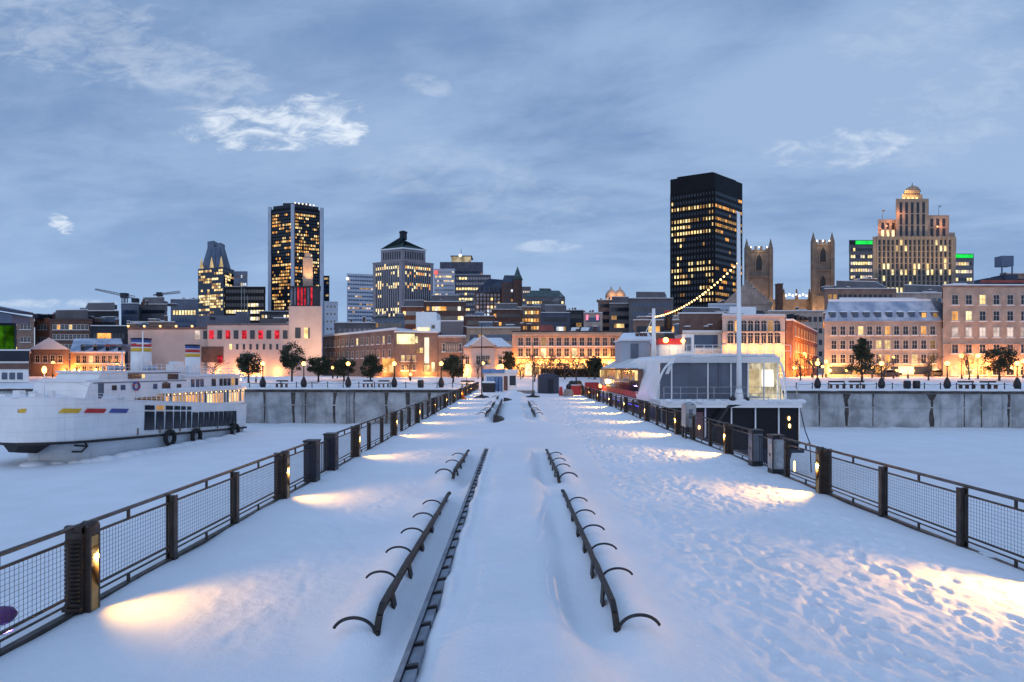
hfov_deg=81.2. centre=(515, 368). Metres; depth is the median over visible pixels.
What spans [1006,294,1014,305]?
window
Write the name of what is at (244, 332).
window
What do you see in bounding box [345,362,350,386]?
street lamp
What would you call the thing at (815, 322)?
building
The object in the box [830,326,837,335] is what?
window
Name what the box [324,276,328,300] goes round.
building
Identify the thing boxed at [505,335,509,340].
window
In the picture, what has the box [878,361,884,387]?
street lamp
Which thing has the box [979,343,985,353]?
window
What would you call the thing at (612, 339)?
window
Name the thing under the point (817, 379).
street lamp
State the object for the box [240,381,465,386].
snow heap
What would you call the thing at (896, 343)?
window
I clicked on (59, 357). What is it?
window
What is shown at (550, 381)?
door
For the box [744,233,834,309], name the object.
church
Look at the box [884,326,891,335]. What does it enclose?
window
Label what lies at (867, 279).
building
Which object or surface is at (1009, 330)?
window
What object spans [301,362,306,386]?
street lamp
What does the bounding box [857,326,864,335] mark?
window
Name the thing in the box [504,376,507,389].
door
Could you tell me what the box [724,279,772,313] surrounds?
gabled hall
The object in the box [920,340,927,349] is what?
window
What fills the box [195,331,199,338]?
window
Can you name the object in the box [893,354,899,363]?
window
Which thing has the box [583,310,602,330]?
building
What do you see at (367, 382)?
quay bench
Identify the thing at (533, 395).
thin pole
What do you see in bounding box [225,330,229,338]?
window
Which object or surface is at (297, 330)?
window
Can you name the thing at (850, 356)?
window
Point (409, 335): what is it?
big window pane
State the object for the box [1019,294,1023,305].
window
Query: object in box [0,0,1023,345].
sky
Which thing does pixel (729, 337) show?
window
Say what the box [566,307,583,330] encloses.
building
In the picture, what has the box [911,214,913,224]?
window
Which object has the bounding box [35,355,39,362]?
window
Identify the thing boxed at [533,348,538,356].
window
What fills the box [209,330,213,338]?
window
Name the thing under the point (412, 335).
big window pane
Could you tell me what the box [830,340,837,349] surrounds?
window
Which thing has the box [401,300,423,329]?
building
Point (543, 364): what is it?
window
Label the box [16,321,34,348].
building
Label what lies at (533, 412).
bench
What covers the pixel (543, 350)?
window
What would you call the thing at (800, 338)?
side street house
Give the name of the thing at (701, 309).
building
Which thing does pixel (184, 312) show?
building
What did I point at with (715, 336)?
window
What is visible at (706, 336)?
window
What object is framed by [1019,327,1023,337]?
window
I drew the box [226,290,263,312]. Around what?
window
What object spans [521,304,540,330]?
building
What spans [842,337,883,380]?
pine tree
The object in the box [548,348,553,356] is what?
window
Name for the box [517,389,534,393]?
snowy platform
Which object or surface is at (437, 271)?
window
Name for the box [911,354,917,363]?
window
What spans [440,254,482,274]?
cruciform tower
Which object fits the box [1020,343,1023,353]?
window
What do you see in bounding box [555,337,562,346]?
window
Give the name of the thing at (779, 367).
window
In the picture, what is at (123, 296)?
tower crane
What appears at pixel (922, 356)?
window
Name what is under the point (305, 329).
window
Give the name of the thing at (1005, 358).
evergreen tree
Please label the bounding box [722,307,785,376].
building
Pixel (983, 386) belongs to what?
quay bench
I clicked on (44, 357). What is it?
window
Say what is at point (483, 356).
window
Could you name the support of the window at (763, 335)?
in the building at (760, 330)
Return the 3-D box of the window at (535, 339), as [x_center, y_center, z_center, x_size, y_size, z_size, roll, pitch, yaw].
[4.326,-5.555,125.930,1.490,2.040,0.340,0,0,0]
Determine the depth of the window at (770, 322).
120.98 m
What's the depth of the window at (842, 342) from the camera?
121.81 m
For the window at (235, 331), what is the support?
in the museum
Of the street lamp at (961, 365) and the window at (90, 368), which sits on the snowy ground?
the street lamp at (961, 365)
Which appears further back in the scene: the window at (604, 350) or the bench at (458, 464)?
the window at (604, 350)
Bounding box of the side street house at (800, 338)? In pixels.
[785,314,818,376]
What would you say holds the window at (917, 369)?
in the mansard building at (908, 331)
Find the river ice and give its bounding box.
[0,423,1023,630]
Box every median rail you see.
[393,448,487,681]
[494,399,502,419]
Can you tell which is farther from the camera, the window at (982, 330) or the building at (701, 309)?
the building at (701, 309)
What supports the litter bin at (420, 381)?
on the sea wall at (317, 405)
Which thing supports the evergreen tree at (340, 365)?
on the snowy ground
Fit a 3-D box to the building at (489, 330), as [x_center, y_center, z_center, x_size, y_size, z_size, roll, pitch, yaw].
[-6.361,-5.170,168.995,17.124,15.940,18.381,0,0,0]
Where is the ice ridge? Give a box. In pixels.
[19,430,257,466]
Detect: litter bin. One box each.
[418,379,423,387]
[903,380,910,388]
[913,380,919,388]
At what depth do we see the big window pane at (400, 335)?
122.08 m
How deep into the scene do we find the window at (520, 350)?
125.98 m
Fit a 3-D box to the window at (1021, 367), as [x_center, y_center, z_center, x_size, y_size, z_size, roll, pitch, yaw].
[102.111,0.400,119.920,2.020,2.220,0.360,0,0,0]
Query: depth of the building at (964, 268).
400.00 m
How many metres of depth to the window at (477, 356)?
120.98 m
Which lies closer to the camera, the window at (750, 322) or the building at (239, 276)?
the window at (750, 322)
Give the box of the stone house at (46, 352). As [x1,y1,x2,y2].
[29,338,69,376]
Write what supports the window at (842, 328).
in the mansard building at (908, 331)
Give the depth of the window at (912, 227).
291.49 m
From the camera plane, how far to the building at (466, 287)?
560.00 m
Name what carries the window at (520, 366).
in the building at (544, 339)
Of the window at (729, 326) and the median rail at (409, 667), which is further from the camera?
the window at (729, 326)
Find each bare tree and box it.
[200,357,227,373]
[403,357,416,379]
[472,361,485,378]
[510,359,530,378]
[525,352,544,381]
[537,348,565,372]
[541,357,563,373]
[548,353,578,378]
[553,349,584,380]
[575,356,589,377]
[784,357,814,379]
[798,352,821,377]
[875,356,901,378]
[916,350,943,380]
[955,350,977,379]
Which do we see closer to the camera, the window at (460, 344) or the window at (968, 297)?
the window at (968, 297)
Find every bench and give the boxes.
[275,380,287,386]
[333,491,450,635]
[363,380,372,386]
[378,380,389,386]
[435,450,469,478]
[461,380,474,386]
[478,407,491,416]
[530,407,542,416]
[545,449,577,482]
[561,489,660,632]
[828,381,846,388]
[849,381,866,388]
[957,381,976,388]
[980,381,998,388]
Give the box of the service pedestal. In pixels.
[681,402,695,438]
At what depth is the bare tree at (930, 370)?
101.55 m
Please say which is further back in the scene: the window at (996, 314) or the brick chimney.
the brick chimney
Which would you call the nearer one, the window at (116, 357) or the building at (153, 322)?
the window at (116, 357)
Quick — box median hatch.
[493,414,503,422]
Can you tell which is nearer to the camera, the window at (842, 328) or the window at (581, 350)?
the window at (842, 328)
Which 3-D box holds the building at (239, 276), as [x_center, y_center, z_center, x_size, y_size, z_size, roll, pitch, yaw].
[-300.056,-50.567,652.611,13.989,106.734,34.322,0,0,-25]
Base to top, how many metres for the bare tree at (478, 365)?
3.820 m
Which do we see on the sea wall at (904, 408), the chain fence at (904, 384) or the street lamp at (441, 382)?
the chain fence at (904, 384)
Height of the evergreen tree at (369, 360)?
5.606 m
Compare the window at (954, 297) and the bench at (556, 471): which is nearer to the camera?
the bench at (556, 471)
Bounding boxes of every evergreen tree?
[235,351,261,382]
[278,341,306,381]
[307,355,330,381]
[331,357,356,380]
[360,353,384,379]
[440,354,466,382]
[499,351,517,369]
[585,355,604,378]
[980,346,1020,380]
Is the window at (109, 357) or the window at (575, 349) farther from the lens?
the window at (109, 357)
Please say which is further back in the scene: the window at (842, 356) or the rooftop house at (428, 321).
the rooftop house at (428, 321)
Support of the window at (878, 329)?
in the mansard building at (908, 331)
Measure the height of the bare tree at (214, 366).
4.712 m
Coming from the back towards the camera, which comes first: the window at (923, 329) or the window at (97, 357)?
the window at (97, 357)
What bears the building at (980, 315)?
on the snowy ground
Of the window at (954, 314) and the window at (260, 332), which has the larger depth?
the window at (260, 332)
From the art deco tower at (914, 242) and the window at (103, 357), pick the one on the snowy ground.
the art deco tower at (914, 242)
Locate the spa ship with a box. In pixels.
[600,211,811,472]
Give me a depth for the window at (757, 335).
120.98 m
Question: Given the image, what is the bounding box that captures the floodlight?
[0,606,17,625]
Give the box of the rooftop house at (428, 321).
[416,312,440,331]
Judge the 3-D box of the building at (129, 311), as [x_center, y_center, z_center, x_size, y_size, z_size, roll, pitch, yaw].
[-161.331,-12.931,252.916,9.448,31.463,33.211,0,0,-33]
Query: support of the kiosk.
on the snowy pier deck
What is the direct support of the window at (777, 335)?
in the building at (760, 330)
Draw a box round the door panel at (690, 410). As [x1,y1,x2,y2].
[689,409,692,418]
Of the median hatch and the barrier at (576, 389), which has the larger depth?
the barrier at (576, 389)
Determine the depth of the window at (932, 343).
121.04 m
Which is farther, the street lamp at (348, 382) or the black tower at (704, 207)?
the black tower at (704, 207)
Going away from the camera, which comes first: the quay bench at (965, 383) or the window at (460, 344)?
the quay bench at (965, 383)
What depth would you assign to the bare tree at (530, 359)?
101.16 m
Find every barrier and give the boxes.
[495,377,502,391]
[559,386,562,395]
[571,385,580,394]
[585,382,598,393]
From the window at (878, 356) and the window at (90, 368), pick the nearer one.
the window at (878, 356)
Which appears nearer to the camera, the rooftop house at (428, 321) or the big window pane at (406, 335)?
the big window pane at (406, 335)
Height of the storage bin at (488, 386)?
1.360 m
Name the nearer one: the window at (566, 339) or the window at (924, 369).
the window at (924, 369)
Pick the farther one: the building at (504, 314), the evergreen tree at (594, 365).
the building at (504, 314)
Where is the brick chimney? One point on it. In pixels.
(778, 296)
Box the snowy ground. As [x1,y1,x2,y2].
[0,374,1023,389]
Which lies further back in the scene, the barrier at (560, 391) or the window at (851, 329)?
the window at (851, 329)
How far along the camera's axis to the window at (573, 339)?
125.98 m
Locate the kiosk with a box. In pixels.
[482,369,517,390]
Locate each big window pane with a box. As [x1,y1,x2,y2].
[399,334,401,343]
[402,334,404,343]
[405,334,407,343]
[408,334,410,343]
[411,334,414,343]
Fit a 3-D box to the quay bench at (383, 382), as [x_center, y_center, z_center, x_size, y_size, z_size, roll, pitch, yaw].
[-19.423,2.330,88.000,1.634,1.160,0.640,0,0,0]
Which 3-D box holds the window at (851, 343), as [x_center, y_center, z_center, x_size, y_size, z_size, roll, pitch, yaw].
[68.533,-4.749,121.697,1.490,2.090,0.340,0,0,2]
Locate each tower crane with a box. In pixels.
[95,288,138,302]
[153,291,179,296]
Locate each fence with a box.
[0,381,478,656]
[249,382,468,387]
[581,385,1023,570]
[796,382,1020,388]
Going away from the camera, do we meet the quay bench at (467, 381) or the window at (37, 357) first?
the quay bench at (467, 381)
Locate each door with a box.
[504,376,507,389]
[548,379,552,392]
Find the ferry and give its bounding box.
[0,331,246,461]
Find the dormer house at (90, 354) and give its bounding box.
[69,338,130,370]
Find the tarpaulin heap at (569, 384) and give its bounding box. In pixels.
[566,381,583,388]
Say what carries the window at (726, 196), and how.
in the black tower at (704, 207)
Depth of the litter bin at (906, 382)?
82.47 m
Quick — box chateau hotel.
[474,267,522,315]
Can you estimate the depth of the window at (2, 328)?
107.92 m
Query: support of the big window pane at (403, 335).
in the customs warehouse
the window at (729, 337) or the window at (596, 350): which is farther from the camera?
the window at (596, 350)
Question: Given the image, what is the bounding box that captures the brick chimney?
[774,283,783,309]
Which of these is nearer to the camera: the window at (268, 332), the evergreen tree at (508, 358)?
the evergreen tree at (508, 358)
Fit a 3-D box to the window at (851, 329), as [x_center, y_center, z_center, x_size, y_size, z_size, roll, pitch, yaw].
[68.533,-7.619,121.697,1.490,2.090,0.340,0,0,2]
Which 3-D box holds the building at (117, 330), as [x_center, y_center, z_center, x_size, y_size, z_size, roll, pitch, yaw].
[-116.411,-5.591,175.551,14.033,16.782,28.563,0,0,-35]
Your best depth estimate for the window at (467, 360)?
121.99 m
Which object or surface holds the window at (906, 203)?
in the art deco tower at (914, 242)
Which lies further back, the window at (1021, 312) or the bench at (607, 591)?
the window at (1021, 312)
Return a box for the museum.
[127,253,321,375]
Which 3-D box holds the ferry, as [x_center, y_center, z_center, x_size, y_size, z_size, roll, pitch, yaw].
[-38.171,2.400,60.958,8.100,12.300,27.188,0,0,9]
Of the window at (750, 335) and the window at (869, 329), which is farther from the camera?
the window at (869, 329)
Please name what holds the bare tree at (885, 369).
on the snowy ground
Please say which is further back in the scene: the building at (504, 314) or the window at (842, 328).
the building at (504, 314)
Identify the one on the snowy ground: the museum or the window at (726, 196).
the museum
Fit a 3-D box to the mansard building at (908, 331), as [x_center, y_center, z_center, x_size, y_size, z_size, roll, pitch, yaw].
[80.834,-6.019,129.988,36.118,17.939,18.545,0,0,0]
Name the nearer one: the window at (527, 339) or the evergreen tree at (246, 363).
the evergreen tree at (246, 363)
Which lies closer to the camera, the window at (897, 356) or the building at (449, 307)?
the window at (897, 356)
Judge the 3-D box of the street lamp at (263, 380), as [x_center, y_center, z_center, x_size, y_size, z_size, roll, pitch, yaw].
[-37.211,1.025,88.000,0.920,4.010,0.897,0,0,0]
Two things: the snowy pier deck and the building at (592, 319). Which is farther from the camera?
the building at (592, 319)
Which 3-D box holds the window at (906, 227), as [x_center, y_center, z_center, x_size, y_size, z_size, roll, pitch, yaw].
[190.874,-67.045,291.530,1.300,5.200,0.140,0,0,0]
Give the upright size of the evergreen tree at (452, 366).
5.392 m
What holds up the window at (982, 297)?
in the building at (980, 315)
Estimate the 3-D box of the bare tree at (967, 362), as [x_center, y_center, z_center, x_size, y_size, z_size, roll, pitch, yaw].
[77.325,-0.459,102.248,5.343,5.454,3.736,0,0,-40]
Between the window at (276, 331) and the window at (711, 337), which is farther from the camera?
the window at (276, 331)
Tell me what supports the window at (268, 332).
in the museum
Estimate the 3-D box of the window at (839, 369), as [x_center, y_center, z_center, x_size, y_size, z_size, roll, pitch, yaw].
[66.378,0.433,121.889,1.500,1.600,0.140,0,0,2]
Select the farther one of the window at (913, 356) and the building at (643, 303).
the building at (643, 303)
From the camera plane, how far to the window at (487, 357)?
120.98 m
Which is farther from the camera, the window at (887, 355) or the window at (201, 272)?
the window at (201, 272)
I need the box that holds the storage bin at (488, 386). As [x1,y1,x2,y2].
[482,381,494,391]
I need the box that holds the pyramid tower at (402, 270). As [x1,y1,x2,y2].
[372,230,433,316]
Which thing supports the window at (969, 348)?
in the building at (980, 315)
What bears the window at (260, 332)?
in the museum
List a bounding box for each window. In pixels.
[0,326,4,348]
[5,326,13,348]
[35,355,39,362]
[42,355,47,362]
[50,355,55,362]
[57,355,62,362]
[74,355,80,363]
[81,355,86,363]
[87,355,93,363]
[88,366,93,370]
[94,355,99,363]
[100,355,105,363]
[106,355,112,363]
[113,355,119,363]
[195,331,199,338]
[199,269,233,314]
[203,331,206,338]
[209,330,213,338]
[217,330,221,338]
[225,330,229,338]
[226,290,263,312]
[234,330,237,338]
[242,330,246,338]
[250,330,254,338]
[258,330,262,338]
[266,330,270,338]
[272,210,318,310]
[275,330,278,338]
[283,330,287,338]
[295,328,300,337]
[304,328,307,337]
[353,276,372,320]
[376,263,429,316]
[400,355,405,361]
[417,328,429,330]
[435,271,453,294]
[442,343,447,351]
[449,343,454,351]
[456,277,480,315]
[456,343,461,351]
[465,356,469,364]
[476,355,479,365]
[480,355,485,365]
[485,355,490,365]
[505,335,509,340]
[509,376,515,385]
[516,362,524,375]
[517,337,523,346]
[518,348,523,356]
[524,362,531,375]
[525,337,531,346]
[525,348,530,356]
[531,362,538,375]
[532,337,538,346]
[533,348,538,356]
[539,362,546,374]
[540,337,546,346]
[541,348,546,356]
[548,337,554,346]
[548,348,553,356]
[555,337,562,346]
[556,348,561,356]
[563,337,569,346]
[564,348,569,356]
[571,337,577,346]
[571,348,576,356]
[578,337,585,346]
[579,348,584,356]
[586,337,592,346]
[587,348,592,356]
[594,337,600,346]
[594,348,599,356]
[601,337,608,346]
[602,348,607,356]
[609,337,615,346]
[610,348,614,356]
[672,191,741,314]
[694,335,696,346]
[695,335,700,346]
[700,335,704,346]
[704,335,708,346]
[708,335,713,346]
[714,335,717,346]
[726,320,734,332]
[726,332,734,343]
[733,320,741,332]
[733,332,741,343]
[741,320,747,332]
[741,332,747,343]
[746,320,754,332]
[746,332,754,343]
[753,320,760,332]
[753,332,760,343]
[760,320,767,332]
[760,332,767,343]
[766,320,774,332]
[766,332,774,343]
[773,320,781,332]
[773,332,780,343]
[776,359,781,373]
[829,367,836,373]
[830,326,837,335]
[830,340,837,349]
[831,354,836,363]
[837,367,844,373]
[839,326,846,335]
[839,340,846,349]
[840,354,845,363]
[848,326,855,335]
[848,340,854,349]
[848,354,854,363]
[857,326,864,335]
[866,326,873,335]
[866,340,873,349]
[875,326,882,335]
[875,340,882,349]
[875,354,881,362]
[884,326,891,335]
[884,340,891,349]
[884,354,890,363]
[893,326,900,335]
[893,340,900,349]
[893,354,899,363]
[898,366,905,373]
[902,326,909,335]
[902,340,909,349]
[902,354,908,363]
[905,202,907,212]
[905,214,907,224]
[905,226,907,235]
[906,366,913,373]
[911,202,913,212]
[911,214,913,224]
[911,226,913,235]
[911,326,918,335]
[911,340,918,349]
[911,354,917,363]
[914,366,921,373]
[920,326,927,335]
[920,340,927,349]
[920,354,926,363]
[922,202,924,212]
[922,214,924,224]
[922,226,924,235]
[922,366,927,373]
[929,326,936,335]
[929,340,936,349]
[950,365,960,375]
[951,294,959,305]
[951,311,959,321]
[951,327,959,337]
[951,343,958,353]
[964,294,973,305]
[964,311,973,321]
[964,327,973,337]
[964,365,974,375]
[965,343,972,353]
[978,294,986,305]
[978,311,987,321]
[978,327,987,337]
[978,365,987,375]
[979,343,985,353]
[992,294,1000,305]
[992,311,1000,321]
[992,327,1000,337]
[1005,365,1015,375]
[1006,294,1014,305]
[1006,311,1014,321]
[1006,327,1014,337]
[1006,343,1013,352]
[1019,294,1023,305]
[1019,311,1023,321]
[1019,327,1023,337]
[1019,365,1022,375]
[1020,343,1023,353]
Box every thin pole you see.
[475,325,488,397]
[526,358,539,397]
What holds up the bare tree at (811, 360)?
on the snowy ground
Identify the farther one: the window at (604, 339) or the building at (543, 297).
the building at (543, 297)
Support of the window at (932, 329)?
in the mansard building at (908, 331)
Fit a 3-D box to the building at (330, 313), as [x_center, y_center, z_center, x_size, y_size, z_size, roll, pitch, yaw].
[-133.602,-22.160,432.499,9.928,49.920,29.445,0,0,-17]
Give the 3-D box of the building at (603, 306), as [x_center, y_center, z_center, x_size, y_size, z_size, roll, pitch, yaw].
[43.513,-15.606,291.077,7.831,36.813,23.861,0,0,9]
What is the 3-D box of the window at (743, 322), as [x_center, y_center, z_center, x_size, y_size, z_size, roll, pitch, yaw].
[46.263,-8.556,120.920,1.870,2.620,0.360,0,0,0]
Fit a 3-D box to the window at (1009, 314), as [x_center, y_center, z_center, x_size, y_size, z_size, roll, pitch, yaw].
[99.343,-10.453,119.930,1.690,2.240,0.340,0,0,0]
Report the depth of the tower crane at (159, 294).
419.48 m
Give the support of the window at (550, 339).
in the building at (544, 339)
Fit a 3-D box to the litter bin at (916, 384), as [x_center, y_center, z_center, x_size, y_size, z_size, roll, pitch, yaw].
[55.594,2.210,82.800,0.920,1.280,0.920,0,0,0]
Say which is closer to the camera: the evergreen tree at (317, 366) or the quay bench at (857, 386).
the quay bench at (857, 386)
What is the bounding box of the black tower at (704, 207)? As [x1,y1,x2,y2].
[670,172,741,314]
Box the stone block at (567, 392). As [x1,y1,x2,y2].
[563,389,573,395]
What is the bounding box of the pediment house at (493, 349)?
[462,335,512,376]
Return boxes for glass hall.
[0,306,32,381]
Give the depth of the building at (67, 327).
188.00 m
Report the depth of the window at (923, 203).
291.49 m
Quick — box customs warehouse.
[322,327,440,376]
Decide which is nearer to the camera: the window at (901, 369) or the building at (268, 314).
the window at (901, 369)
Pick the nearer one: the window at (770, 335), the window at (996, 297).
the window at (996, 297)
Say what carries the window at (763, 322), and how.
in the building at (760, 330)
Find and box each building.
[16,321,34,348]
[17,313,54,348]
[35,312,54,344]
[49,309,118,370]
[85,302,118,324]
[90,319,148,370]
[121,299,147,324]
[130,315,174,326]
[139,297,177,320]
[170,297,199,326]
[224,286,265,322]
[234,271,247,285]
[259,311,288,318]
[273,317,288,322]
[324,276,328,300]
[324,301,337,334]
[334,316,375,333]
[346,273,372,321]
[372,313,404,329]
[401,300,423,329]
[424,295,465,325]
[434,269,454,294]
[438,320,466,376]
[455,275,490,315]
[465,312,494,326]
[466,321,519,345]
[491,303,522,326]
[511,322,621,376]
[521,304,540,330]
[522,287,530,304]
[525,288,564,311]
[541,305,569,330]
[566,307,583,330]
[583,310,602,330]
[596,297,611,330]
[609,296,628,333]
[629,291,673,332]
[633,313,678,338]
[672,307,729,318]
[674,312,723,353]
[708,300,736,312]
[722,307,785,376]
[768,307,825,373]
[822,280,896,310]
[823,297,942,376]
[849,240,872,280]
[854,277,876,281]
[896,284,942,370]
[942,256,1023,376]
[956,254,973,283]
[999,272,1023,278]
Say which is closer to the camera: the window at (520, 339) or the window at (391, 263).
the window at (520, 339)
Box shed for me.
[537,373,558,392]
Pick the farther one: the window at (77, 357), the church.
the church
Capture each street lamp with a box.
[260,362,265,386]
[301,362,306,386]
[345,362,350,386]
[391,362,396,386]
[438,362,443,387]
[814,361,820,388]
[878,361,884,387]
[943,361,950,388]
[959,354,963,378]
[1013,361,1020,388]
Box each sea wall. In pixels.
[0,386,467,423]
[584,388,1023,427]
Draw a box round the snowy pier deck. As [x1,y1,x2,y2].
[0,389,1023,681]
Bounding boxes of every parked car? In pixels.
[877,369,901,376]
[924,369,942,376]
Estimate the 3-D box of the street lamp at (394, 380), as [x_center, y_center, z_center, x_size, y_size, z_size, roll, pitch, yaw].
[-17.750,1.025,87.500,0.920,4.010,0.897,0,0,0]
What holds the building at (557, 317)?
on the snowy ground
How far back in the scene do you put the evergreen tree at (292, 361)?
100.69 m
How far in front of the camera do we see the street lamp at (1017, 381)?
81.86 m
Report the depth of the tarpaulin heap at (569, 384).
69.80 m
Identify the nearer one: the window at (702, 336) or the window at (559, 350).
the window at (702, 336)
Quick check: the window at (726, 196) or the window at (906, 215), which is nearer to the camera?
the window at (906, 215)
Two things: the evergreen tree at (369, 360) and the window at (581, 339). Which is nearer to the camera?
the evergreen tree at (369, 360)
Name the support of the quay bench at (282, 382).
on the snowy ground
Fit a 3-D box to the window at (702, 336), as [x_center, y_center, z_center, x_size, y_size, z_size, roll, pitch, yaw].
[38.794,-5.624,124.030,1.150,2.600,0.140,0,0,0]
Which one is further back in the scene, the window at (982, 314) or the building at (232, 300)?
the building at (232, 300)
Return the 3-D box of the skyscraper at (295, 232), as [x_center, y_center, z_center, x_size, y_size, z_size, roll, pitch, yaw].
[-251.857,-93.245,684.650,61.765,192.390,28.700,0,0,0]
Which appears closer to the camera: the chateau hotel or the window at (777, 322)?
the window at (777, 322)
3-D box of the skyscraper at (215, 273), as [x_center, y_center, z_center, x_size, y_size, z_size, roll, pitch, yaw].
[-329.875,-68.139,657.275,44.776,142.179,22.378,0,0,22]
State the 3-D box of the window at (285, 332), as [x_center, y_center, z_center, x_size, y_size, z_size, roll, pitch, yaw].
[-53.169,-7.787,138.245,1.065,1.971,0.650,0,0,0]
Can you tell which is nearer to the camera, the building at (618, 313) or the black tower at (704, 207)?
the building at (618, 313)
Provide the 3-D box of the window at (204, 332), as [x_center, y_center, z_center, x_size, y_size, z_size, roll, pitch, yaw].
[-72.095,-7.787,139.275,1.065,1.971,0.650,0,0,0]
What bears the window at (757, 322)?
in the building at (760, 330)
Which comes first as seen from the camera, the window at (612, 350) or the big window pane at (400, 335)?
the big window pane at (400, 335)
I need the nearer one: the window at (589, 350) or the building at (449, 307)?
the window at (589, 350)
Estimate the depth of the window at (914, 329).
121.22 m
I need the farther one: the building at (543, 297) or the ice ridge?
the building at (543, 297)
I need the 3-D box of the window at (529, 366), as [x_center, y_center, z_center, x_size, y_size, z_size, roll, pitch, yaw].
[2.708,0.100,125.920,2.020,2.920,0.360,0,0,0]
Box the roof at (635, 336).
[618,331,650,356]
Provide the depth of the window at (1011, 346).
119.98 m
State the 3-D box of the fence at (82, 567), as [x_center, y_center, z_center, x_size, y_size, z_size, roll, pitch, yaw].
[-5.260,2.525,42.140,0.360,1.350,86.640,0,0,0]
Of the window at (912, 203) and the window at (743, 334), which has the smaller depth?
the window at (743, 334)
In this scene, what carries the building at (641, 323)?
on the snowy ground
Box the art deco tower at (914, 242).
[872,183,955,291]
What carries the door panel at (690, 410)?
in the service pedestal
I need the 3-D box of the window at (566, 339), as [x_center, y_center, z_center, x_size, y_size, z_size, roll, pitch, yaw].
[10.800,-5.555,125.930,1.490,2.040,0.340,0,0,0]
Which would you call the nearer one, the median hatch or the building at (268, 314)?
the median hatch
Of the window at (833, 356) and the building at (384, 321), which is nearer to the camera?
the window at (833, 356)
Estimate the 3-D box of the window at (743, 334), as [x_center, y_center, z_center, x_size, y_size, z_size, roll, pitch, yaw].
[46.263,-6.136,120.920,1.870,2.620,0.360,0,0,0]
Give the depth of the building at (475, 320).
240.00 m
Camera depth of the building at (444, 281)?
640.00 m
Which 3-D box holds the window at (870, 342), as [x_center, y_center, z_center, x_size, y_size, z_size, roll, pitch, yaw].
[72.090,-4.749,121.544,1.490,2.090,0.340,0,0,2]
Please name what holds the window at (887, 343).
in the mansard building at (908, 331)
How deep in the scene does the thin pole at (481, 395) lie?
58.96 m
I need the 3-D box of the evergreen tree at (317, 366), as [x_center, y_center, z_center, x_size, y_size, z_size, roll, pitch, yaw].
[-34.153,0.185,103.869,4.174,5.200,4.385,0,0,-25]
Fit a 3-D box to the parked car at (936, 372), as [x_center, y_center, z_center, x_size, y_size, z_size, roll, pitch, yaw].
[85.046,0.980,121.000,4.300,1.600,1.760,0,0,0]
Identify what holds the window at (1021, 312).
in the building at (980, 315)
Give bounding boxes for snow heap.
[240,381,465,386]
[794,382,1023,386]
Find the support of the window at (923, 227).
in the art deco tower at (914, 242)
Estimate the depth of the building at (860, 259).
400.00 m
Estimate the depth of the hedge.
114.26 m
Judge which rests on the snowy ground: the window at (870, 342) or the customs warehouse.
the customs warehouse
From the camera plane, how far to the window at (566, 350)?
125.98 m
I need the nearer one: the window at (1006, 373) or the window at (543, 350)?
the window at (1006, 373)
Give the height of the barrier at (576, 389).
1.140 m
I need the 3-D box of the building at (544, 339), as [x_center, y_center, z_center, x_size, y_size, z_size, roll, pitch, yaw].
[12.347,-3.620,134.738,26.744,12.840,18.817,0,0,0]
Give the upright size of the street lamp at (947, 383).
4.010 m
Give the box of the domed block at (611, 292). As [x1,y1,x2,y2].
[605,286,625,299]
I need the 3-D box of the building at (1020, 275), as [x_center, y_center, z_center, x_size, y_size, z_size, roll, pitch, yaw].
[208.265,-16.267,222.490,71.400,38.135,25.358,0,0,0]
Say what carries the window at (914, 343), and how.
in the mansard building at (908, 331)
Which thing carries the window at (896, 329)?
in the mansard building at (908, 331)
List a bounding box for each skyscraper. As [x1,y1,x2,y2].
[198,241,233,314]
[268,202,323,363]
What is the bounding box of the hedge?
[540,368,609,377]
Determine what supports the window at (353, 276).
in the building at (359, 296)
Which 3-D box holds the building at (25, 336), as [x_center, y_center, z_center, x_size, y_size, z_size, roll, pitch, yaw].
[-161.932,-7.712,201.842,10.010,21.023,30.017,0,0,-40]
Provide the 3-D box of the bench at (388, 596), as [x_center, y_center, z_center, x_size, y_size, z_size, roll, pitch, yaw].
[-1.650,2.771,9.548,0.544,0.530,6.667,0,0,0]
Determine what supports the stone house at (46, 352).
on the snowy ground
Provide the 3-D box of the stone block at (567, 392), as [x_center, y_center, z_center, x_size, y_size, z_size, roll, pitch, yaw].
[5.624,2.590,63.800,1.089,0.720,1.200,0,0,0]
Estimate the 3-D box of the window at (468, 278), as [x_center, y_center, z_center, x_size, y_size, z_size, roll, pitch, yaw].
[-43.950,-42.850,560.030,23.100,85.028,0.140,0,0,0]
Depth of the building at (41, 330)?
196.00 m
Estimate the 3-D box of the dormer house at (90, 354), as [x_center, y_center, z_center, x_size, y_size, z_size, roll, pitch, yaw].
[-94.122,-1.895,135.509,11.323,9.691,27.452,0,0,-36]
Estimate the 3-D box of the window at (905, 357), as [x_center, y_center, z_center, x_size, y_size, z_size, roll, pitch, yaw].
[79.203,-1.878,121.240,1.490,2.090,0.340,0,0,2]
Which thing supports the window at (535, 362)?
in the building at (544, 339)

